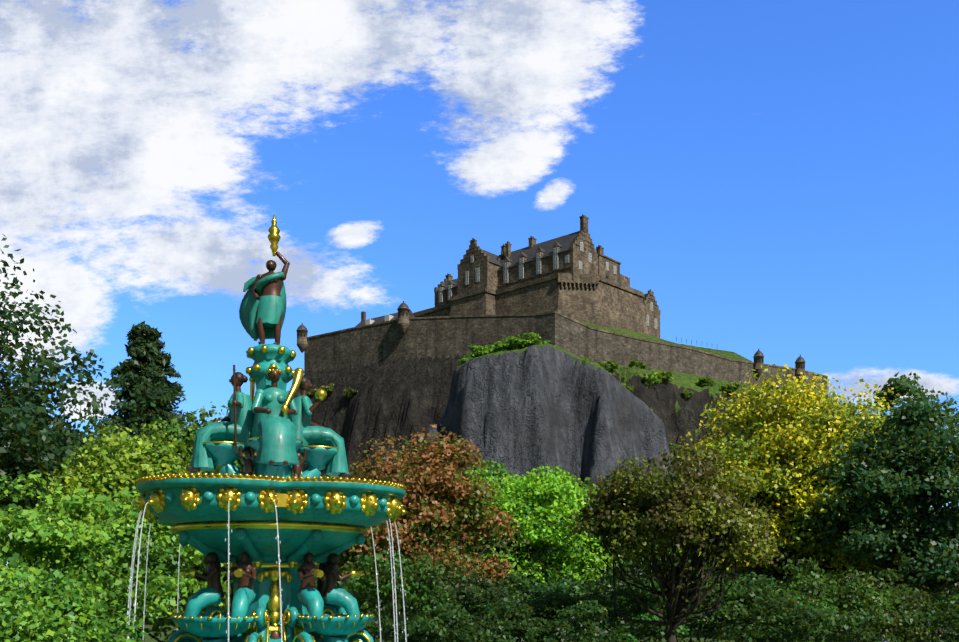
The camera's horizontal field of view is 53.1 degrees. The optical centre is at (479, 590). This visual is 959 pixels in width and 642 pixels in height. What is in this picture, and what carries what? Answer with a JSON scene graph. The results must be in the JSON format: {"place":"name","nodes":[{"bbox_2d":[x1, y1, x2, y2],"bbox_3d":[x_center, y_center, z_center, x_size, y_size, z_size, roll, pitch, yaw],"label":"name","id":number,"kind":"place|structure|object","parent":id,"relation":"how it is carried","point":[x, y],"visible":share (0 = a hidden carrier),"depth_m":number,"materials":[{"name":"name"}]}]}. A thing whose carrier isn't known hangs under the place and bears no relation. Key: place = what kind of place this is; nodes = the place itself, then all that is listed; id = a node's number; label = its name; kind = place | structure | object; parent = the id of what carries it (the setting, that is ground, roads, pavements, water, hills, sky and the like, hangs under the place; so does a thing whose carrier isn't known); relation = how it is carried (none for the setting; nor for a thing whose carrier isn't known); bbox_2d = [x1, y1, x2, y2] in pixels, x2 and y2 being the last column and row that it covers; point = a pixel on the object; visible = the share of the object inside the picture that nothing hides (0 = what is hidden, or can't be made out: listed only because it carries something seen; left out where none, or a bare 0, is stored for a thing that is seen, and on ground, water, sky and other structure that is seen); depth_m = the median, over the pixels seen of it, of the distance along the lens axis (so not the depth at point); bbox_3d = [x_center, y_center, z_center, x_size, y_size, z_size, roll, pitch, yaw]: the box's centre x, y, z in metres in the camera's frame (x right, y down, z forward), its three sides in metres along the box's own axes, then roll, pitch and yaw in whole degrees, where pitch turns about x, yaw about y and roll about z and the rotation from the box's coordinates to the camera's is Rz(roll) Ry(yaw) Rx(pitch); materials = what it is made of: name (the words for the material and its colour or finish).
{"place":"outdoors","nodes":[
{"label":"outdoors","id":0,"kind":"place"},
{"bbox_2d":[0,0,958,576],"label":"sky","id":1,"kind":"structure","parent":0,"point":[781,177],"materials":[{"name":"blue"}]},
{"bbox_2d":[61,600,957,641],"bbox_3d":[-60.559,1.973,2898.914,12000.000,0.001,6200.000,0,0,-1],"label":"ground","id":2,"kind":"structure","parent":0,"point":[168,632],"depth_m":42.76,"materials":[{"name":"green plant"}]},
{"bbox_2d":[0,566,82,641],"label":"shrub","id":3,"kind":"object","parent":2,"relation":"on","point":[17,632],"visible":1,"depth_m":13.43,"materials":[{"name":"green plant"}]},
{"bbox_2d":[0,429,87,556],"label":"tree","id":4,"kind":"object","parent":2,"relation":"on","point":[75,432],"depth_m":58.58,"materials":[{"name":"green plant"}]},
{"bbox_2d":[0,552,110,624],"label":"shrub","id":5,"kind":"object","parent":2,"relation":"on","point":[13,563],"visible":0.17,"depth_m":18.02,"materials":[{"name":"green plant"}]},
{"bbox_2d":[0,376,136,567],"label":"tree","id":6,"kind":"object","parent":2,"relation":"on","point":[77,441],"visible":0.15,"depth_m":49.43,"materials":[{"name":"green plant"}]},
{"bbox_2d":[0,568,150,641],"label":"shrub","id":7,"kind":"object","parent":2,"relation":"on","point":[76,609],"visible":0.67,"depth_m":16.16,"materials":[{"name":"green plant"}]},
{"bbox_2d":[0,234,155,513],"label":"tree","id":8,"kind":"object","parent":2,"relation":"on","point":[16,428],"visible":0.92,"depth_m":42.81,"materials":[{"name":"green plant"}]},
{"bbox_2d":[0,469,177,628],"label":"shrub","id":9,"kind":"object","parent":2,"relation":"on","point":[41,533],"visible":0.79,"depth_m":25.62,"materials":[{"name":"green plant"}]},
{"bbox_2d":[35,412,205,628],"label":"weeping tree","id":10,"kind":"object","parent":2,"relation":"on","point":[111,470],"visible":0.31,"depth_m":41.25,"materials":[{"name":"green plant"}]},
{"bbox_2d":[16,489,229,641],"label":"shrub","id":11,"kind":"object","parent":2,"relation":"on","point":[188,587],"visible":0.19,"depth_m":29.08,"materials":[{"name":"green plant"}]},
{"bbox_2d":[86,321,223,621],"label":"conifer tree","id":12,"kind":"object","parent":2,"relation":"on","point":[149,360],"visible":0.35,"depth_m":58.03,"materials":[{"name":"green plant"}]},
{"bbox_2d":[141,402,242,611],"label":"tree","id":13,"kind":"object","parent":2,"relation":"on","point":[179,432],"depth_m":52.58,"materials":[{"name":"green plant"}]},
{"bbox_2d":[127,215,407,641],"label":"fountain","id":14,"kind":"object","parent":2,"relation":"on","point":[272,527],"visible":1,"depth_m":18.45,"materials":[{"name":"teal metal"}]},
{"bbox_2d":[315,566,395,618],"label":"hedge bush","id":15,"kind":"object","parent":2,"relation":"on","point":[371,602],"depth_m":50.53,"materials":[{"name":"green plant"}]},
{"bbox_2d":[315,571,466,641],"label":"bush","id":16,"kind":"object","parent":2,"relation":"on","point":[341,584],"visible":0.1,"depth_m":28.39,"materials":[{"name":"green plant"}]},
{"bbox_2d":[342,563,453,641],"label":"bush","id":17,"kind":"object","parent":2,"relation":"on","point":[375,609],"visible":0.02,"depth_m":30.83,"materials":[{"name":"green plant"}]},
{"bbox_2d":[346,550,465,641],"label":"bush","id":18,"kind":"object","parent":2,"relation":"on","point":[385,589],"visible":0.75,"depth_m":26.93,"materials":[{"name":"green plant"}]},
{"bbox_2d":[316,424,531,617],"bbox_3d":[-2.878,-2.444,38.996,10.103,8.906,7.096,0,0,-1],"label":"copper tree","id":19,"kind":"object","parent":2,"relation":"on","point":[438,483],"visible":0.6,"depth_m":38.15,"materials":[{"name":"brown plant"}]},
{"bbox_2d":[364,602,484,641],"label":"bush","id":20,"kind":"object","parent":2,"relation":"on","point":[418,627],"visible":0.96,"depth_m":23.08,"materials":[{"name":"green plant"}]},
{"bbox_2d":[378,568,510,639],"bbox_3d":[-1.059,0.837,29.294,4.061,3.084,1.772,0,0,-1],"label":"bush","id":21,"kind":"object","parent":2,"relation":"on","point":[473,596],"visible":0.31,"depth_m":29.52,"materials":[{"name":"green plant"}]},
{"bbox_2d":[411,619,494,641],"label":"bush","id":22,"kind":"object","parent":2,"relation":"on","point":[482,624],"visible":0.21,"depth_m":24.27,"materials":[{"name":"green plant"}]},
{"bbox_2d":[420,615,525,641],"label":"bush","id":23,"kind":"object","parent":2,"relation":"on","point":[476,619],"visible":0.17,"depth_m":24.64,"materials":[{"name":"green plant"}]},
{"bbox_2d":[381,600,565,641],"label":"bush","id":24,"kind":"object","parent":2,"relation":"on","point":[538,609],"visible":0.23,"depth_m":27.16,"materials":[{"name":"green plant"}]},
{"bbox_2d":[154,320,839,599],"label":"castle rock","id":25,"kind":"object","parent":2,"relation":"on","point":[521,412],"visible":0.27,"depth_m":154.31,"materials":[{"name":"grey stone"}]},
{"bbox_2d":[297,388,317,396],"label":"rock shrub","id":26,"kind":"object","parent":25,"relation":"on","point":[312,393],"visible":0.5,"depth_m":203.99,"materials":[{"name":"green plant"}]},
{"bbox_2d":[320,383,334,394],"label":"rock shrub","id":27,"kind":"object","parent":25,"relation":"on","point":[328,388],"visible":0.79,"depth_m":200.62,"materials":[{"name":"green plant"}]},
{"bbox_2d":[343,387,357,397],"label":"rock shrub","id":28,"kind":"object","parent":25,"relation":"on","point":[349,392],"visible":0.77,"depth_m":196.54,"materials":[{"name":"green plant"}]},
{"bbox_2d":[457,354,474,365],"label":"rock shrub","id":29,"kind":"object","parent":25,"relation":"on","point":[466,358],"visible":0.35,"depth_m":170.49,"materials":[{"name":"green plant"}]},
{"bbox_2d":[468,344,490,357],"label":"rock shrub","id":30,"kind":"object","parent":25,"relation":"on","point":[479,350],"visible":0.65,"depth_m":165.21,"materials":[{"name":"green plant"}]},
{"bbox_2d":[484,341,503,353],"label":"rock shrub","id":31,"kind":"object","parent":25,"relation":"on","point":[488,351],"visible":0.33,"depth_m":164.56,"materials":[{"name":"green plant"}]},
{"bbox_2d":[491,338,520,352],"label":"rock shrub","id":32,"kind":"object","parent":25,"relation":"on","point":[507,345],"visible":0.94,"depth_m":161.02,"materials":[{"name":"green plant"}]},
{"bbox_2d":[509,332,540,348],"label":"rock shrub","id":33,"kind":"object","parent":25,"relation":"on","point":[526,339],"visible":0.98,"depth_m":159.36,"materials":[{"name":"green plant"}]},
{"bbox_2d":[535,339,546,344],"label":"rock shrub","id":34,"kind":"object","parent":25,"relation":"on","point":[542,342],"visible":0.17,"depth_m":165.94,"materials":[{"name":"green plant"}]},
{"bbox_2d":[296,214,827,394],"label":"castle","id":35,"kind":"structure","parent":25,"relation":"on","point":[553,291],"depth_m":202.10,"materials":[{"name":"stone"}]},
{"bbox_2d":[579,356,590,361],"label":"rock shrub","id":36,"kind":"object","parent":25,"relation":"on","point":[585,358],"visible":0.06,"depth_m":174.02,"materials":[{"name":"green plant"}]},
{"bbox_2d":[600,361,619,372],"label":"rock shrub","id":37,"kind":"object","parent":25,"relation":"on","point":[612,367],"visible":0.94,"depth_m":177.31,"materials":[{"name":"green plant"}]},
{"bbox_2d":[621,383,633,393],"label":"rock shrub","id":38,"kind":"object","parent":25,"relation":"on","point":[630,388],"visible":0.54,"depth_m":175.99,"materials":[{"name":"green plant"}]},
{"bbox_2d":[628,359,646,368],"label":"rock shrub","id":39,"kind":"object","parent":25,"relation":"on","point":[640,365],"visible":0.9,"depth_m":181.57,"materials":[{"name":"green plant"}]},
{"bbox_2d":[639,375,656,386],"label":"rock shrub","id":40,"kind":"object","parent":25,"relation":"on","point":[647,380],"visible":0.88,"depth_m":177.66,"materials":[{"name":"green plant"}]},
{"bbox_2d":[647,373,661,385],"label":"rock shrub","id":41,"kind":"object","parent":25,"relation":"on","point":[658,380],"visible":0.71,"depth_m":180.34,"materials":[{"name":"green plant"}]},
{"bbox_2d":[654,371,673,380],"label":"rock shrub","id":42,"kind":"object","parent":25,"relation":"on","point":[666,375],"visible":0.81,"depth_m":185.65,"materials":[{"name":"green plant"}]},
{"bbox_2d":[669,442,683,451],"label":"rock shrub","id":43,"kind":"object","parent":25,"relation":"on","point":[672,445],"visible":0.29,"depth_m":180.57,"materials":[{"name":"green plant"}]},
{"bbox_2d":[681,389,693,398],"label":"rock shrub","id":44,"kind":"object","parent":25,"relation":"on","point":[685,392],"visible":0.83,"depth_m":187.57,"materials":[{"name":"green plant"}]},
{"bbox_2d":[696,377,715,386],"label":"rock shrub","id":45,"kind":"object","parent":25,"relation":"on","point":[703,381],"visible":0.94,"depth_m":191.06,"materials":[{"name":"green plant"}]},
{"bbox_2d":[721,382,740,392],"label":"rock shrub","id":46,"kind":"object","parent":25,"relation":"on","point":[732,387],"visible":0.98,"depth_m":195.01,"materials":[{"name":"green plant"}]},
{"bbox_2d":[457,571,540,622],"bbox_3d":[0.758,0.832,34.518,3.594,3.098,1.754,0,0,-1],"label":"bush","id":47,"kind":"object","parent":2,"relation":"on","point":[510,578],"visible":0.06,"depth_m":34.77,"materials":[{"name":"green plant"}]},
{"bbox_2d":[436,575,565,619],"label":"hedge bush","id":48,"kind":"object","parent":2,"relation":"on","point":[511,591],"visible":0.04,"depth_m":50.15,"materials":[{"name":"green plant"}]},
{"bbox_2d":[405,459,610,586],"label":"bright tree","id":49,"kind":"object","parent":2,"relation":"on","point":[544,518],"visible":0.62,"depth_m":52.56,"materials":[{"name":"green plant"}]},
{"bbox_2d":[471,601,546,641],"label":"bush","id":50,"kind":"object","parent":2,"relation":"on","point":[512,626],"visible":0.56,"depth_m":23.46,"materials":[{"name":"green plant"}]},
{"bbox_2d":[444,578,592,639],"bbox_3d":[1.335,0.997,30.298,5.256,2.770,1.752,0,0,-1],"label":"bush","id":51,"kind":"object","parent":2,"relation":"on","point":[538,588],"visible":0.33,"depth_m":30.39,"materials":[{"name":"green plant"}]},
{"bbox_2d":[498,580,589,601],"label":"hedge bush","id":52,"kind":"object","parent":2,"relation":"on","point":[530,585],"depth_m":52.03,"materials":[{"name":"green plant"}]},
{"bbox_2d":[481,605,616,638],"bbox_3d":[2.553,1.346,33.313,5.046,2.058,1.885,0,0,-1],"label":"bush","id":53,"kind":"object","parent":2,"relation":"on","point":[557,611],"visible":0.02,"depth_m":33.35,"materials":[{"name":"green plant"}]},
{"bbox_2d":[482,472,616,581],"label":"tree","id":54,"kind":"object","parent":2,"relation":"on","point":[576,487],"visible":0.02,"depth_m":90.69,"materials":[{"name":"green plant"}]},
{"bbox_2d":[498,605,603,641],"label":"bush","id":55,"kind":"object","parent":2,"relation":"on","point":[569,615],"visible":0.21,"depth_m":23.92,"materials":[{"name":"green plant"}]},
{"bbox_2d":[487,581,661,641],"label":"bush","id":56,"kind":"object","parent":2,"relation":"on","point":[555,601],"visible":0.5,"depth_m":27.66,"materials":[{"name":"green plant"}]},
{"bbox_2d":[522,599,629,641],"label":"bush","id":57,"kind":"object","parent":2,"relation":"on","point":[556,631],"visible":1,"depth_m":22.12,"materials":[{"name":"green plant"}]},
{"bbox_2d":[534,573,641,627],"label":"hedge bush","id":58,"kind":"object","parent":2,"relation":"on","point":[608,578],"visible":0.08,"depth_m":46.20,"materials":[{"name":"green plant"}]},
{"bbox_2d":[563,576,661,641],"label":"bush","id":59,"kind":"object","parent":2,"relation":"on","point":[595,587],"visible":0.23,"depth_m":34.60,"materials":[{"name":"green plant"}]},
{"bbox_2d":[566,502,682,580],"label":"bush","id":60,"kind":"object","parent":2,"relation":"on","point":[599,572],"visible":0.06,"depth_m":96.89,"materials":[{"name":"green plant"}]},
{"bbox_2d":[589,582,689,641],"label":"bush","id":61,"kind":"object","parent":2,"relation":"on","point":[680,629],"visible":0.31,"depth_m":30.68,"materials":[{"name":"green plant"}]},
{"bbox_2d":[604,557,714,582],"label":"hedge bush","id":62,"kind":"object","parent":2,"relation":"on","point":[626,563],"visible":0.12,"depth_m":54.22,"materials":[{"name":"green plant"}]},
{"bbox_2d":[624,572,716,641],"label":"bush","id":63,"kind":"object","parent":2,"relation":"on","point":[682,624],"visible":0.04,"depth_m":34.87,"materials":[{"name":"green plant"}]},
{"bbox_2d":[564,443,786,641],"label":"olive tree","id":64,"kind":"object","parent":2,"relation":"on","point":[706,515],"visible":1,"depth_m":24.77,"materials":[{"name":"green plant"}]},
{"bbox_2d":[640,523,720,577],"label":"bush","id":65,"kind":"object","parent":2,"relation":"on","point":[690,555],"depth_m":109.53,"materials":[{"name":"green plant"}]},
{"bbox_2d":[633,573,770,641],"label":"bush","id":66,"kind":"object","parent":2,"relation":"on","point":[716,596],"visible":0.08,"depth_m":33.03,"materials":[{"name":"green plant"}]},
{"bbox_2d":[695,578,722,622],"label":"hedge bush","id":67,"kind":"object","parent":2,"relation":"on","point":[712,604],"depth_m":51.53,"materials":[{"name":"green plant"}]},
{"bbox_2d":[682,572,776,641],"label":"bush","id":68,"kind":"object","parent":2,"relation":"on","point":[753,582],"visible":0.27,"depth_m":31.81,"materials":[{"name":"green plant"}]},
{"bbox_2d":[686,581,777,641],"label":"bush","id":69,"kind":"object","parent":2,"relation":"on","point":[701,627],"visible":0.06,"depth_m":33.33,"materials":[{"name":"green plant"}]},
{"bbox_2d":[702,500,821,579],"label":"bush","id":70,"kind":"object","parent":2,"relation":"on","point":[727,567],"depth_m":89.91,"materials":[{"name":"green plant"}]},
{"bbox_2d":[711,594,814,641],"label":"bush","id":71,"kind":"object","parent":2,"relation":"on","point":[775,621],"visible":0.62,"depth_m":23.41,"materials":[{"name":"green plant"}]},
{"bbox_2d":[708,585,838,641],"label":"bush","id":72,"kind":"object","parent":2,"relation":"on","point":[746,597],"visible":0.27,"depth_m":26.99,"materials":[{"name":"green plant"}]},
{"bbox_2d":[654,362,936,588],"bbox_3d":[13.474,-3.727,39.876,12.330,11.399,9.184,0,0,-1],"label":"yellow tree","id":73,"kind":"object","parent":2,"relation":"on","point":[784,453],"visible":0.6,"depth_m":38.04,"materials":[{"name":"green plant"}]},
{"bbox_2d":[740,605,870,641],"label":"bush","id":74,"kind":"object","parent":2,"relation":"on","point":[837,628],"visible":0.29,"depth_m":24.23,"materials":[{"name":"green plant"}]},
{"bbox_2d":[741,557,873,641],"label":"bush","id":75,"kind":"object","parent":2,"relation":"on","point":[799,571],"visible":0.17,"depth_m":32.03,"materials":[{"name":"green plant"}]},
{"bbox_2d":[761,605,899,641],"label":"bush","id":76,"kind":"object","parent":2,"relation":"on","point":[855,620],"visible":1,"depth_m":22.24,"materials":[{"name":"green plant"}]},
{"bbox_2d":[791,566,925,641],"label":"bush","id":77,"kind":"object","parent":2,"relation":"on","point":[865,594],"visible":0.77,"depth_m":29.74,"materials":[{"name":"green plant"}]},
{"bbox_2d":[798,576,935,641],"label":"bush","id":78,"kind":"object","parent":2,"relation":"on","point":[911,602],"visible":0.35,"depth_m":30.97,"materials":[{"name":"green plant"}]},
{"bbox_2d":[854,576,892,625],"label":"hedge bush","id":79,"kind":"object","parent":2,"relation":"on","point":[882,586],"visible":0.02,"depth_m":47.99,"materials":[{"name":"green plant"}]},
{"bbox_2d":[805,386,958,641],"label":"dark tree","id":80,"kind":"object","parent":2,"relation":"on","point":[924,545],"visible":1,"depth_m":34.30,"materials":[{"name":"green plant"}]},
{"bbox_2d":[842,568,957,641],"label":"bush","id":81,"kind":"object","parent":2,"relation":"on","point":[883,574],"visible":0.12,"depth_m":32.83,"materials":[{"name":"green plant"}]},
{"bbox_2d":[873,372,937,632],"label":"dark tree","id":82,"kind":"object","parent":2,"relation":"on","point":[902,386],"visible":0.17,"depth_m":42.81,"materials":[{"name":"green plant"}]},
{"bbox_2d":[860,584,958,641],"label":"bush","id":83,"kind":"object","parent":2,"relation":"on","point":[926,608],"visible":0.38,"depth_m":32.47,"materials":[{"name":"green plant"}]},
{"bbox_2d":[869,571,958,614],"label":"hedge bush","id":84,"kind":"object","parent":2,"relation":"on","point":[948,591],"visible":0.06,"depth_m":49.02,"materials":[{"name":"green plant"}]},
{"bbox_2d":[889,594,958,641],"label":"bush","id":85,"kind":"object","parent":2,"relation":"on","point":[942,617],"visible":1,"depth_m":27.14,"materials":[{"name":"green plant"}]},
{"bbox_2d":[928,626,958,641],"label":"bush","id":86,"kind":"object","parent":2,"relation":"on","point":[951,638],"visible":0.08,"depth_m":32.32,"materials":[{"name":"green plant"}]}
]}

